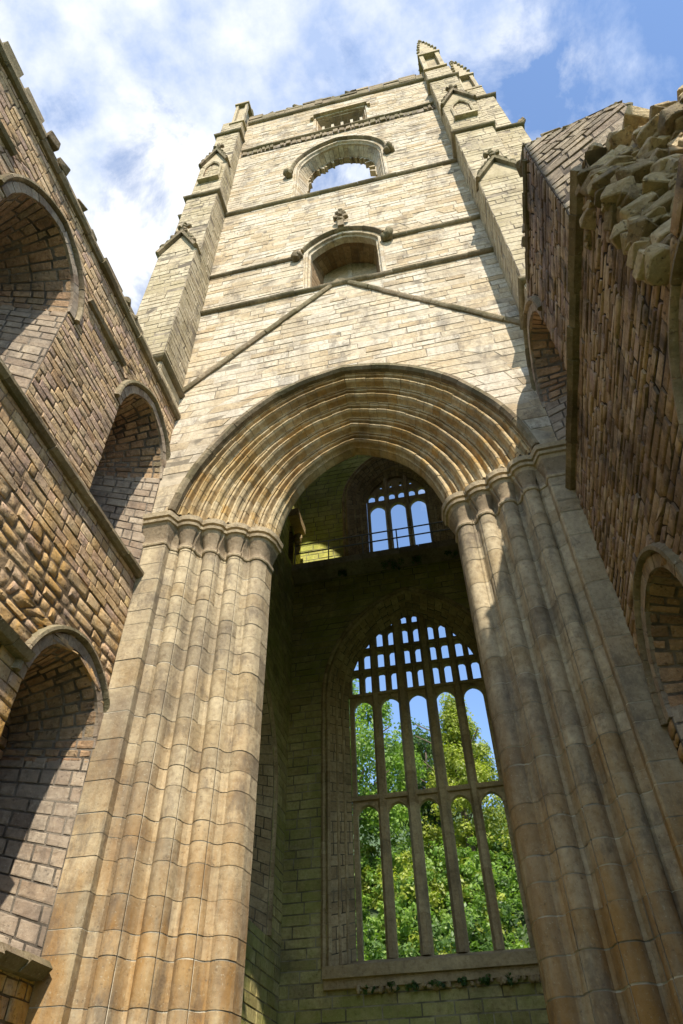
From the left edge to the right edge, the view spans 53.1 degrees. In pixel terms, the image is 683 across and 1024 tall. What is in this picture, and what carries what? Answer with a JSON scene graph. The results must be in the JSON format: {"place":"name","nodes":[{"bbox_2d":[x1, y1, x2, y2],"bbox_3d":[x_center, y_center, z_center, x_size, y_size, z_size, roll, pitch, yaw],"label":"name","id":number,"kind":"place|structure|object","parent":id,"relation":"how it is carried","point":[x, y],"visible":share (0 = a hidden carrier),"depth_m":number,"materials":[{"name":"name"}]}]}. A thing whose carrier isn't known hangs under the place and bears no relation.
{"place":"outdoors","nodes":[
{"label":"outdoors","id":0,"kind":"place"},
{"bbox_2d":[0,0,682,807],"label":"sky","id":1,"kind":"structure","parent":0,"point":[134,94],"materials":[{"name":"blue"}]},
{"bbox_2d":[25,40,682,1023],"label":"church tower","id":2,"kind":"structure","parent":0,"point":[331,362],"depth_m":19.12,"materials":[{"name":"stone"}]},
{"bbox_2d":[248,667,277,936],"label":"blocked window","id":3,"kind":"structure","parent":2,"relation":"in","point":[260,886],"depth_m":22.07,"materials":[{"name":"grey stone"}]},
{"bbox_2d":[288,508,305,563],"bbox_3d":[-2.568,1.331,32.079,1.400,2.605,1.420,-10,-46,8],"label":"doorway","id":4,"kind":"structure","parent":2,"relation":"in","point":[296,521],"depth_m":32.43,"materials":[{"name":"beige stone"}]},
{"bbox_2d":[283,135,394,196],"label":"belfry window","id":5,"kind":"structure","parent":2,"relation":"in","point":[370,151],"depth_m":34.15,"materials":[{"name":"beige stone"}]},
{"bbox_2d":[310,99,369,131],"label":"square window","id":6,"kind":"structure","parent":2,"relation":"in","point":[322,120],"depth_m":38.26,"materials":[{"name":"beige stone"}]},
{"bbox_2d":[291,208,392,288],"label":"arched window","id":7,"kind":"structure","parent":2,"relation":"in","point":[360,253],"depth_m":26.84,"materials":[{"name":"beige stone"}]},
{"bbox_2d":[342,456,454,555],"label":"gallery window","id":8,"kind":"structure","parent":2,"relation":"in","point":[377,473],"depth_m":35.64,"materials":[{"name":"grey stone"}]},
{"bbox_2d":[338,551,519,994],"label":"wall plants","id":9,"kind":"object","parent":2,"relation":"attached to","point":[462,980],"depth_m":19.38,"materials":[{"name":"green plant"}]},
{"bbox_2d":[321,587,540,993],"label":"north window","id":10,"kind":"structure","parent":2,"relation":"in","point":[343,967],"depth_m":23.78,"materials":[{"name":"grey stone"}]},
{"bbox_2d":[353,808,529,956],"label":"hillside","id":11,"kind":"structure","parent":0,"point":[373,912],"depth_m":62.59,"materials":[{"name":"green plant"}]},
{"bbox_2d":[349,665,426,855],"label":"broadleaf tree","id":12,"kind":"object","parent":11,"relation":"on","point":[369,818],"visible":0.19,"depth_m":71.80,"materials":[{"name":"green plant"}]},
{"bbox_2d":[373,717,498,855],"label":"broadleaf tree","id":13,"kind":"object","parent":11,"relation":"on","point":[426,755],"visible":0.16,"depth_m":83.21,"materials":[{"name":"green plant"}]},
{"bbox_2d":[354,826,528,959],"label":"undergrowth","id":14,"kind":"object","parent":11,"relation":"on","point":[436,927],"visible":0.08,"depth_m":54.02,"materials":[{"name":"green plant"}]},
{"bbox_2d":[353,818,529,960],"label":"undergrowth","id":15,"kind":"object","parent":11,"relation":"on","point":[407,914],"visible":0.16,"depth_m":60.02,"materials":[{"name":"green plant"}]},
{"bbox_2d":[415,693,507,859],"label":"broadleaf tree","id":16,"kind":"object","parent":11,"relation":"on","point":[453,754],"visible":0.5,"depth_m":73.50,"materials":[{"name":"green plant"}]},
{"label":"ground","id":17,"kind":"structure","parent":0,"visible":0},
{"bbox_2d":[0,39,180,1023],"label":"ruined wall","id":18,"kind":"structure","parent":17,"relation":"on","point":[90,414],"depth_m":13.54,"materials":[{"name":"stone"}]},
{"bbox_2d":[515,85,682,763],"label":"ruined wall","id":19,"kind":"structure","parent":17,"relation":"on","point":[602,225],"depth_m":10.56,"materials":[{"name":"stone"}]}
]}

